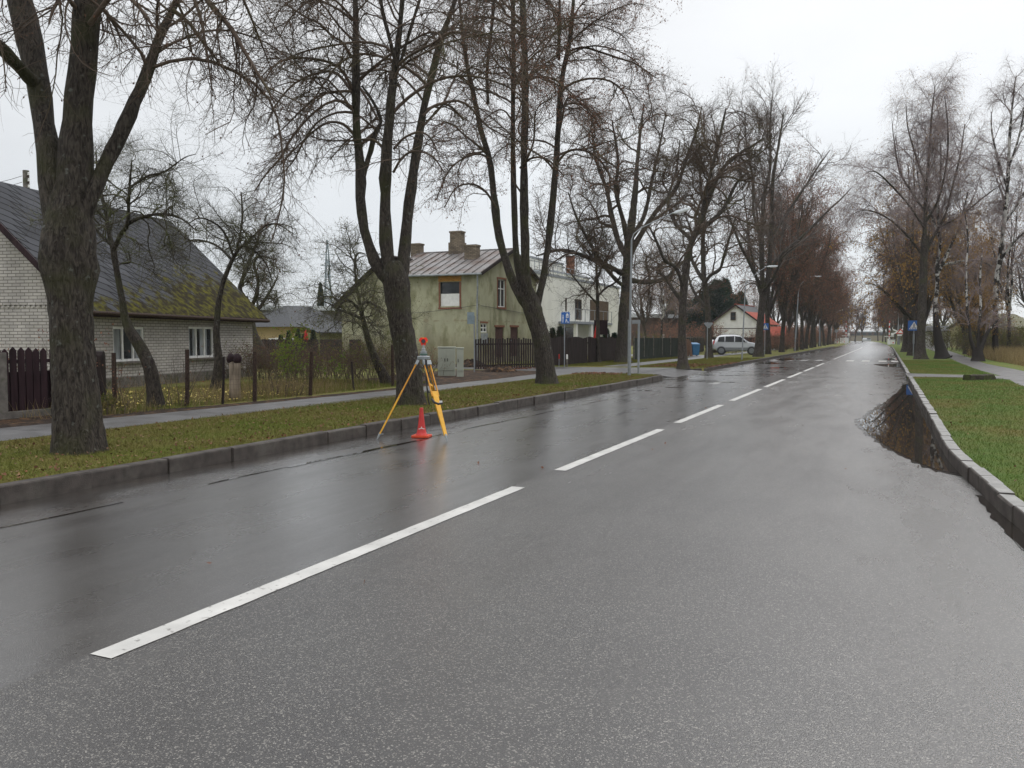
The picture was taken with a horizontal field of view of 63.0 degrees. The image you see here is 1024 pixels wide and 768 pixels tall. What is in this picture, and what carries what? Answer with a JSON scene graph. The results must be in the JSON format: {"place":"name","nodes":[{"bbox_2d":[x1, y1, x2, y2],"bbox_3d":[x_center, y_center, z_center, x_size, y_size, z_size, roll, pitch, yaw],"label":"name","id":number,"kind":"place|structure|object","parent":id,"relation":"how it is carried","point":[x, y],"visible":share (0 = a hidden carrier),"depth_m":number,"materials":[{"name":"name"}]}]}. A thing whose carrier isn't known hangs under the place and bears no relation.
{"place":"outdoors","nodes":[
{"label":"outdoors","id":0,"kind":"place"},
{"bbox_2d":[0,371,580,440],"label":"pavement","id":1,"kind":"structure","parent":0,"point":[13,433],"depth_m":16.59,"materials":[{"name":"concrete"}]},
{"bbox_2d":[0,341,1023,767],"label":"road","id":2,"kind":"structure","parent":0,"point":[800,571],"depth_m":5.10,"materials":[{"name":"grey asphalt"}]},
{"bbox_2d":[0,369,800,527],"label":"puddle","id":3,"kind":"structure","parent":2,"relation":"on","point":[403,443],"depth_m":12.05,"materials":[{"name":"black liquid"}]},
{"bbox_2d":[377,337,446,440],"bbox_3d":[-1.234,0.037,13.692,1.138,1.612,1.836,1,3,24],"label":"survey tripod","id":4,"kind":"object","parent":2,"relation":"on","point":[424,357],"visible":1,"depth_m":13.26,"materials":[{"name":"yellow metal"}]},
{"bbox_2d":[0,346,833,504],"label":"kerb","id":5,"kind":"structure","parent":2,"relation":"on","point":[28,489],"depth_m":11.05,"materials":[{"name":"concrete"}]},
{"bbox_2d":[411,408,431,437],"bbox_3d":[-1.454,0.616,13.437,0.284,0.472,0.284,1,3,10],"label":"traffic cone","id":6,"kind":"object","parent":2,"relation":"on","point":[421,432],"visible":1,"depth_m":13.39,"materials":[{"name":"red plastic"}]},
{"bbox_2d":[91,347,861,657],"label":"road centre line","id":7,"kind":"object","parent":2,"relation":"on","point":[127,645],"visible":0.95,"depth_m":5.74,"materials":[{"name":"paint"}]},
{"bbox_2d":[762,354,1023,549],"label":"puddle water","id":8,"kind":"structure","parent":2,"relation":"on","point":[895,422],"depth_m":13.93,"materials":[{"name":"black liquid"}]},
{"bbox_2d":[854,384,960,475],"bbox_3d":[8.891,0.514,19.569,1.383,0.001,21.166,1,3,24],"label":"road damp margin","id":9,"kind":"object","parent":2,"relation":"on","point":[882,444],"visible":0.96,"depth_m":12.75,"materials":[{"name":"liquid"}]},
{"bbox_2d":[891,346,1023,532],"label":"kerb","id":10,"kind":"structure","parent":2,"relation":"on","point":[1001,497],"depth_m":9.28,"materials":[{"name":"concrete"}]},
{"bbox_2d":[0,341,1023,501],"bbox_3d":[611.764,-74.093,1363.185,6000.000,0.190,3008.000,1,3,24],"label":"ground","id":11,"kind":"structure","parent":0,"point":[929,352],"depth_m":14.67,"materials":[{"name":"green plant"}]},
{"bbox_2d":[96,351,106,396],"bbox_3d":[-8.705,-0.101,17.636,0.200,1.188,0.230,0,3,-6],"label":"gate post","id":12,"kind":"object","parent":11,"relation":"on","point":[101,357],"visible":0.48,"depth_m":17.56,"materials":[{"name":"brown wood"}]},
{"bbox_2d":[96,357,160,406],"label":"shrub","id":13,"kind":"object","parent":11,"relation":"on","point":[119,381],"visible":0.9,"depth_m":17.37,"materials":[{"name":"green plant"}]},
{"bbox_2d":[0,182,269,388],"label":"brick house","id":14,"kind":"structure","parent":11,"relation":"on","point":[163,329],"depth_m":25.60,"materials":[{"name":"brick"}]},
{"bbox_2d":[113,327,143,363],"bbox_3d":[-11.297,-1.150,24.719,0.248,1.080,1.625,1,3,11],"label":"window","id":15,"kind":"structure","parent":14,"relation":"in","point":[121,342],"depth_m":24.54,"materials":[{"name":"white paint"}]},
{"bbox_2d":[188,327,213,359],"bbox_3d":[-10.563,-1.393,28.508,0.248,1.113,1.715,1,3,11],"label":"window","id":16,"kind":"structure","parent":14,"relation":"in","point":[199,337],"depth_m":28.59,"materials":[{"name":"white paint"}]},
{"bbox_2d":[12,73,263,407],"bbox_3d":[-7.915,-2.866,17.324,6.210,6.909,3.238,2,4,38],"label":"apple tree","id":17,"kind":"object","parent":11,"relation":"on","point":[141,349],"visible":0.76,"depth_m":17.27,"materials":[{"name":"brown plant"}]},
{"bbox_2d":[124,341,213,407],"bbox_3d":[-7.185,-0.229,17.550,1.955,1.518,1.630,-2,4,-35],"label":"shrub","id":18,"kind":"object","parent":11,"relation":"on","point":[192,382],"visible":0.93,"depth_m":17.75,"materials":[{"name":"green plant"}]},
{"bbox_2d":[0,0,385,455],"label":"lime tree","id":19,"kind":"object","parent":11,"relation":"on","point":[71,181],"visible":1,"depth_m":10.63,"materials":[{"name":"brown plant"}]},
{"bbox_2d":[9,373,385,418],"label":"weeds","id":20,"kind":"object","parent":11,"relation":"on","point":[243,389],"visible":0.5,"depth_m":20.49,"materials":[{"name":"green plant"}]},
{"bbox_2d":[0,388,395,427],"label":"soil strip","id":21,"kind":"object","parent":11,"relation":"on","point":[17,422],"visible":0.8,"depth_m":16.62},
{"bbox_2d":[0,408,50,419],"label":"fence footing","id":22,"kind":"object","parent":21,"relation":"on","point":[14,414],"visible":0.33,"depth_m":15.37,"materials":[{"name":"concrete"}]},
{"bbox_2d":[0,347,51,412],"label":"picket fence","id":23,"kind":"object","parent":22,"relation":"on","point":[30,379],"visible":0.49,"depth_m":15.55,"materials":[{"name":"brown wood"}]},
{"bbox_2d":[100,389,134,414],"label":"shrub","id":24,"kind":"object","parent":21,"relation":"on","point":[106,402],"visible":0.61,"depth_m":16.32,"materials":[{"name":"green plant"}]},
{"bbox_2d":[111,345,393,405],"bbox_3d":[-5.458,-0.272,21.074,1.386,1.353,9.051,2,4,32],"label":"wire fence","id":25,"kind":"object","parent":21,"relation":"on","point":[255,367],"visible":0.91,"depth_m":19.16,"materials":[{"name":"metal"}]},
{"bbox_2d":[137,161,323,388],"bbox_3d":[-7.951,-3.065,23.723,5.518,6.597,4.092,0,3,-3],"label":"apple tree","id":26,"kind":"object","parent":11,"relation":"on","point":[232,257],"visible":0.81,"depth_m":23.41,"materials":[{"name":"brown plant"}]},
{"bbox_2d":[227,353,241,400],"bbox_3d":[-6.492,-0.138,19.568,0.369,1.166,0.279,0,3,-2],"label":"post","id":27,"kind":"object","parent":11,"relation":"on","point":[234,369],"visible":0.88,"depth_m":19.48,"materials":[{"name":"beige concrete"}]},
{"bbox_2d":[212,338,301,379],"bbox_3d":[-9.060,-0.940,29.462,3.594,1.617,2.654,2,4,27],"label":"shrub","id":28,"kind":"object","parent":11,"relation":"on","point":[257,365],"visible":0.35,"depth_m":29.15,"materials":[{"name":"green plant"}]},
{"bbox_2d":[214,199,307,368],"bbox_3d":[-12.133,-4.972,40.229,5.964,9.137,4.732,1,3,24],"label":"apple tree","id":29,"kind":"object","parent":11,"relation":"on","point":[255,301],"visible":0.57,"depth_m":39.95,"materials":[{"name":"brown plant"}]},
{"bbox_2d":[220,326,327,380],"bbox_3d":[-8.301,-1.050,28.924,4.162,1.996,3.534,1,3,24],"label":"shrub","id":30,"kind":"object","parent":11,"relation":"on","point":[261,363],"visible":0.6,"depth_m":28.79,"materials":[{"name":"green plant"}]},
{"bbox_2d":[241,369,308,396],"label":"shrub","id":31,"kind":"object","parent":11,"relation":"on","point":[276,383],"visible":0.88,"depth_m":21.17,"materials":[{"name":"green plant"}]},
{"bbox_2d":[229,324,328,380],"bbox_3d":[-8.255,-1.095,28.978,2.872,1.996,3.287,-3,4,-41],"label":"shrub","id":32,"kind":"object","parent":11,"relation":"on","point":[268,360],"visible":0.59,"depth_m":28.57,"materials":[{"name":"green plant"}]},
{"bbox_2d":[256,305,341,341],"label":"yellow bungalow","id":33,"kind":"object","parent":11,"relation":"on","point":[268,330],"visible":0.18,"depth_m":79.25,"materials":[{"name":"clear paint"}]},
{"bbox_2d":[270,324,349,385],"bbox_3d":[-6.199,-0.957,24.987,2.497,2.149,2.091,1,3,24],"label":"shrub","id":34,"kind":"object","parent":11,"relation":"on","point":[288,361],"visible":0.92,"depth_m":24.95,"materials":[{"name":"green plant"}]},
{"bbox_2d":[261,339,361,360],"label":"plank fence","id":35,"kind":"object","parent":11,"relation":"on","point":[271,341],"visible":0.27,"depth_m":55.38,"materials":[{"name":"brown wood"}]},
{"bbox_2d":[268,335,360,378],"bbox_3d":[-6.973,-1.010,29.955,3.793,1.707,2.801,-1,3,-18],"label":"shrub","id":36,"kind":"object","parent":11,"relation":"on","point":[315,361],"visible":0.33,"depth_m":29.75,"materials":[{"name":"green plant"}]},
{"bbox_2d":[294,323,341,349],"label":"garden shed","id":37,"kind":"structure","parent":11,"relation":"on","point":[324,329],"depth_m":67.22,"materials":[{"name":"grey"}]},
{"bbox_2d":[0,373,650,478],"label":"fallen leaves","id":38,"kind":"object","parent":11,"relation":"on","point":[175,444],"visible":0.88,"depth_m":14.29,"materials":[{"name":"beige plant"}]},
{"bbox_2d":[300,324,386,377],"bbox_3d":[-6.516,-1.289,31.858,3.391,2.066,4.592,0,3,9],"label":"shrub","id":39,"kind":"object","parent":11,"relation":"on","point":[339,352],"visible":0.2,"depth_m":31.69,"materials":[{"name":"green plant"}]},
{"bbox_2d":[315,343,395,378],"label":"shrub","id":40,"kind":"object","parent":11,"relation":"on","point":[354,367],"visible":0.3,"depth_m":29.49,"materials":[{"name":"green plant"}]},
{"bbox_2d":[278,212,435,384],"bbox_3d":[-4.915,-2.729,25.914,4.628,5.798,6.580,-1,3,-19],"label":"apple tree","id":41,"kind":"object","parent":11,"relation":"on","point":[360,308],"visible":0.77,"depth_m":25.76,"materials":[{"name":"brown plant"}]},
{"bbox_2d":[187,0,584,405],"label":"lime tree","id":42,"kind":"object","parent":11,"relation":"on","point":[391,272],"visible":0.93,"depth_m":18.18,"materials":[{"name":"brown plant"}]},
{"bbox_2d":[335,370,535,385],"bbox_3d":[-2.588,-0.299,31.856,5.808,0.001,12.084,1,3,24],"label":"soil strip","id":43,"kind":"object","parent":11,"relation":"on","point":[472,375],"visible":0.41,"depth_m":31.58,"materials":[{"name":"brown soil"}]},
{"bbox_2d":[308,322,396,382],"bbox_3d":[-4.843,-1.047,26.945,4.103,2.115,3.329,0,3,8],"label":"shrub","id":44,"kind":"object","parent":43,"relation":"on","point":[363,354],"visible":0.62,"depth_m":26.96,"materials":[{"name":"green plant"}]},
{"bbox_2d":[481,364,516,371],"bbox_3d":[-0.546,-0.679,35.795,1.851,0.388,0.793,1,3,24],"label":"soil heap","id":45,"kind":"object","parent":43,"relation":"on","point":[499,368],"visible":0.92,"depth_m":35.56,"materials":[{"name":"brown soil"}]},
{"bbox_2d":[335,231,539,362],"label":"yellow house","id":46,"kind":"structure","parent":11,"relation":"on","point":[463,275],"depth_m":48.62,"materials":[{"name":"paint"}]},
{"bbox_2d":[441,282,458,293],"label":"window","id":47,"kind":"structure","parent":46,"relation":"in","point":[446,287],"depth_m":47.91,"materials":[{"name":"grey glass"}]},
{"bbox_2d":[498,279,504,306],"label":"window","id":48,"kind":"structure","parent":46,"relation":"in","point":[501,283],"depth_m":49.90,"materials":[{"name":"white paint"}]},
{"bbox_2d":[437,347,455,375],"bbox_3d":[-2.515,-0.850,32.187,0.695,1.170,0.392,0,3,0],"label":"utility cabinet","id":49,"kind":"object","parent":11,"relation":"on","point":[445,354],"visible":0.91,"depth_m":32.01,"materials":[{"name":"grey plastic"}]},
{"bbox_2d":[456,347,463,376],"bbox_3d":[-1.957,-0.802,31.533,0.298,1.147,0.392,0,3,-3],"label":"utility cabinet","id":50,"kind":"object","parent":11,"relation":"on","point":[460,361],"visible":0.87,"depth_m":31.36,"materials":[{"name":"grey plastic"}]},
{"bbox_2d":[475,338,533,368],"bbox_3d":[-0.330,-1.445,38.843,3.753,1.420,0.065,-3,4,-43],"label":"picket fence","id":51,"kind":"object","parent":11,"relation":"on","point":[517,343],"visible":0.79,"depth_m":38.75,"materials":[{"name":"brown wood"}]},
{"bbox_2d":[347,0,693,383],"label":"lime tree","id":52,"kind":"object","parent":11,"relation":"on","point":[528,298],"visible":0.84,"depth_m":26.32,"materials":[{"name":"brown plant"}]},
{"bbox_2d":[530,256,619,353],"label":"modern house","id":53,"kind":"structure","parent":11,"relation":"on","point":[583,327],"depth_m":73.55,"materials":[{"name":"white paint"}]},
{"bbox_2d":[534,335,616,366],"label":"solid fence","id":54,"kind":"object","parent":11,"relation":"on","point":[577,349],"visible":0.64,"depth_m":46.09,"materials":[{"name":"brown wood"}]},
{"bbox_2d":[552,198,655,361],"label":"young tree","id":55,"kind":"object","parent":11,"relation":"on","point":[598,357],"visible":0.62,"depth_m":48.72,"materials":[{"name":"brown plant"}]},
{"bbox_2d":[477,362,739,374],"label":"fallen leaves","id":56,"kind":"object","parent":11,"relation":"on","point":[671,365],"visible":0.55,"depth_m":41.28,"materials":[{"name":"orange plant"}]},
{"bbox_2d":[506,50,741,362],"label":"oak tree","id":57,"kind":"object","parent":11,"relation":"on","point":[621,351],"visible":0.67,"depth_m":47.46,"materials":[{"name":"brown plant"}]},
{"bbox_2d":[613,249,663,337],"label":"bare tree","id":58,"kind":"object","parent":11,"relation":"on","point":[639,317],"visible":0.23,"depth_m":113.65,"materials":[{"name":"brown plant"}]},
{"bbox_2d":[628,207,690,374],"bbox_3d":[5.685,-3.534,32.496,2.489,6.596,0.377,0,3,-8],"label":"street lamp","id":59,"kind":"object","parent":11,"relation":"on","point":[630,310],"visible":0.91,"depth_m":32.35,"materials":[{"name":"metal"}]},
{"bbox_2d":[635,223,691,337],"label":"bare tree","id":60,"kind":"object","parent":11,"relation":"on","point":[664,303],"visible":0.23,"depth_m":97.04,"materials":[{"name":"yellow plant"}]},
{"bbox_2d":[633,336,704,359],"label":"garden fence","id":61,"kind":"object","parent":11,"relation":"on","point":[653,347],"visible":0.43,"depth_m":58.75,"materials":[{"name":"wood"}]},
{"bbox_2d":[631,314,713,345],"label":"storage hall","id":62,"kind":"structure","parent":11,"relation":"on","point":[634,327],"depth_m":153.58,"materials":[{"name":"white paint"}]},
{"bbox_2d":[646,317,705,337],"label":"shrub","id":63,"kind":"object","parent":11,"relation":"on","point":[665,327],"visible":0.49,"depth_m":129.19,"materials":[{"name":"brown plant"}]},
{"bbox_2d":[686,298,704,333],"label":"pine tree","id":64,"kind":"object","parent":11,"relation":"on","point":[698,319],"visible":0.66,"depth_m":148.78,"materials":[{"name":"green plant"}]},
{"bbox_2d":[663,322,727,340],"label":"shrub","id":65,"kind":"object","parent":11,"relation":"on","point":[695,334],"visible":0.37,"depth_m":117.31,"materials":[{"name":"brown plant"}]},
{"bbox_2d":[608,85,797,369],"bbox_3d":[9.164,-7.684,40.119,9.621,14.034,8.782,0,3,2],"label":"oak tree","id":66,"kind":"object","parent":11,"relation":"on","point":[700,227],"visible":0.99,"depth_m":39.79,"materials":[{"name":"brown plant"}]},
{"bbox_2d":[699,279,730,325],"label":"pine tree","id":67,"kind":"object","parent":11,"relation":"on","point":[722,304],"visible":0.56,"depth_m":148.46,"materials":[{"name":"green plant"}]},
{"bbox_2d":[649,135,782,357],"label":"oak tree","id":68,"kind":"object","parent":11,"relation":"on","point":[705,303],"visible":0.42,"depth_m":60.16,"materials":[{"name":"brown plant"}]},
{"bbox_2d":[712,334,754,354],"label":"parked car","id":69,"kind":"object","parent":11,"relation":"on","point":[722,344],"visible":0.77,"depth_m":71.31,"materials":[{"name":"silver metal"}]},
{"bbox_2d":[711,304,779,337],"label":"gable house","id":70,"kind":"structure","parent":11,"relation":"on","point":[731,319],"depth_m":127.95,"materials":[{"name":"white paint"}]},
{"bbox_2d":[712,120,843,353],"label":"lime tree","id":71,"kind":"object","parent":11,"relation":"on","point":[770,302],"visible":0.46,"depth_m":73.92,"materials":[{"name":"brown plant"}]},
{"bbox_2d":[708,53,867,356],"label":"ash tree","id":72,"kind":"object","parent":11,"relation":"on","point":[764,282],"visible":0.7,"depth_m":63.99,"materials":[{"name":"brown plant"}]},
{"bbox_2d":[731,137,848,351],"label":"lime tree","id":73,"kind":"object","parent":11,"relation":"on","point":[782,306],"visible":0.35,"depth_m":82.42,"materials":[{"name":"brown plant"}]},
{"bbox_2d":[757,158,830,350],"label":"lime tree","id":74,"kind":"object","parent":11,"relation":"on","point":[793,305],"visible":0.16,"depth_m":92.24,"materials":[{"name":"brown plant"}]},
{"bbox_2d":[764,165,858,349],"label":"lime tree","id":75,"kind":"object","parent":11,"relation":"on","point":[823,295],"visible":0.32,"depth_m":100.56,"materials":[{"name":"brown plant"}]},
{"bbox_2d":[794,193,852,348],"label":"lime tree","id":76,"kind":"object","parent":11,"relation":"on","point":[808,318],"visible":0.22,"depth_m":109.67,"materials":[{"name":"brown plant"}]},
{"bbox_2d":[790,242,859,346],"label":"lime tree","id":77,"kind":"object","parent":11,"relation":"on","point":[817,318],"visible":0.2,"depth_m":128.86,"materials":[{"name":"brown plant"}]},
{"bbox_2d":[803,191,851,347],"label":"lime tree","id":78,"kind":"object","parent":11,"relation":"on","point":[812,325],"visible":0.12,"depth_m":117.46,"materials":[{"name":"brown plant"}]},
{"bbox_2d":[816,256,859,345],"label":"lime tree","id":79,"kind":"object","parent":11,"relation":"on","point":[822,322],"visible":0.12,"depth_m":139.09,"materials":[{"name":"brown plant"}]},
{"bbox_2d":[825,266,860,343],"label":"lime tree","id":80,"kind":"object","parent":11,"relation":"on","point":[836,320],"visible":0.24,"depth_m":191.29,"materials":[{"name":"brown plant"}]},
{"bbox_2d":[826,260,859,344],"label":"lime tree","id":81,"kind":"object","parent":11,"relation":"on","point":[830,326],"visible":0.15,"depth_m":163.83,"materials":[{"name":"brown plant"}]},
{"bbox_2d":[852,293,871,341],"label":"lime tree","id":82,"kind":"object","parent":11,"relation":"on","point":[857,326],"visible":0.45,"depth_m":336.31,"materials":[{"name":"brown plant"}]},
{"bbox_2d":[825,165,966,351],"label":"lime tree","id":83,"kind":"object","parent":11,"relation":"on","point":[904,347],"visible":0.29,"depth_m":85.19,"materials":[{"name":"brown plant"}]},
{"bbox_2d":[862,183,935,346],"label":"lime tree","id":84,"kind":"object","parent":11,"relation":"on","point":[895,307],"visible":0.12,"depth_m":94.29,"materials":[{"name":"brown plant"}]},
{"bbox_2d":[829,146,975,355],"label":"lime tree","id":85,"kind":"object","parent":11,"relation":"on","point":[912,298],"visible":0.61,"depth_m":68.23,"materials":[{"name":"brown plant"}]},
{"bbox_2d":[818,51,1023,358],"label":"weeping birch","id":86,"kind":"object","parent":11,"relation":"on","point":[933,130],"visible":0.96,"depth_m":56.85,"materials":[{"name":"brown plant"}]},
{"bbox_2d":[895,190,972,321],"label":"lime tree","id":87,"kind":"object","parent":11,"relation":"on","point":[929,304],"visible":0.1,"depth_m":82.31,"materials":[{"name":"brown plant"}]},
{"bbox_2d":[895,108,1021,358],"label":"birch tree","id":88,"kind":"object","parent":11,"relation":"on","point":[941,351],"visible":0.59,"depth_m":57.91,"materials":[{"name":"brown plant"}]},
{"bbox_2d":[914,206,1021,353],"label":"maple tree","id":89,"kind":"object","parent":11,"relation":"on","point":[951,297],"visible":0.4,"depth_m":73.59,"materials":[{"name":"brown plant"}]},
{"bbox_2d":[927,205,1021,360],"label":"birch tree","id":90,"kind":"object","parent":11,"relation":"on","point":[977,353],"visible":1,"depth_m":52.37,"materials":[{"name":"brown plant"}]},
{"bbox_2d":[944,196,1010,344],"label":"bare tree","id":91,"kind":"object","parent":11,"relation":"on","point":[978,265],"visible":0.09,"depth_m":83.80,"materials":[{"name":"brown plant"}]},
{"bbox_2d":[963,374,995,380],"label":"concrete block","id":92,"kind":"structure","parent":11,"relation":"on","point":[972,377],"depth_m":28.84,"materials":[{"name":"grey concrete"}]},
{"bbox_2d":[953,277,1016,344],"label":"maple tree","id":93,"kind":"object","parent":11,"relation":"on","point":[986,312],"visible":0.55,"depth_m":57.96,"materials":[{"name":"brown plant"}]},
{"bbox_2d":[946,313,1023,347],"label":"yellow house","id":94,"kind":"structure","parent":11,"relation":"on","point":[1012,322],"depth_m":117.04,"materials":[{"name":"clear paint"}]},
{"bbox_2d":[952,323,1023,356],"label":"shrub","id":95,"kind":"object","parent":11,"relation":"on","point":[987,341],"visible":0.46,"depth_m":64.49,"materials":[{"name":"green plant"}]},
{"bbox_2d":[965,159,1023,349],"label":"bare tree","id":96,"kind":"object","parent":11,"relation":"on","point":[1007,296],"visible":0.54,"depth_m":66.91,"materials":[{"name":"brown plant"}]},
{"bbox_2d":[966,50,1023,352],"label":"birch tree","id":97,"kind":"object","parent":11,"relation":"on","point":[1006,198],"visible":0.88,"depth_m":57.99,"materials":[{"name":"brown plant"}]},
{"bbox_2d":[1009,244,1023,309],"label":"bare tree","id":98,"kind":"object","parent":11,"relation":"on","point":[1021,292],"visible":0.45,"depth_m":95.40,"materials":[{"name":"brown plant"}]},
{"bbox_2d":[0,0,1023,330],"label":"sky","id":99,"kind":"structure","parent":0,"point":[850,50],"materials":[{"name":"white"}]},
{"bbox_2d":[421,364,670,373],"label":"side road","id":100,"kind":"structure","parent":0,"point":[595,369],"depth_m":38.30,"materials":[{"name":"grey asphalt"}]},
{"bbox_2d":[639,368,705,376],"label":"side road","id":101,"kind":"structure","parent":0,"point":[672,372],"depth_m":36.72,"materials":[{"name":"grey asphalt"}]},
{"bbox_2d":[609,349,775,366],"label":"pavement","id":102,"kind":"structure","parent":0,"point":[652,362],"depth_m":51.29,"materials":[{"name":"concrete"}]},
{"bbox_2d":[905,373,1023,379],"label":"path","id":103,"kind":"structure","parent":0,"point":[939,375],"depth_m":31.43,"materials":[{"name":"concrete"}]},
{"bbox_2d":[927,347,1023,384],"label":"path","id":104,"kind":"structure","parent":0,"point":[996,370],"depth_m":39.67,"materials":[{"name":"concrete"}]},
{"bbox_2d":[967,344,1023,365],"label":"dry grass","id":105,"kind":"structure","parent":0,"point":[1015,356],"depth_m":50.89,"materials":[{"name":"beige plant"}]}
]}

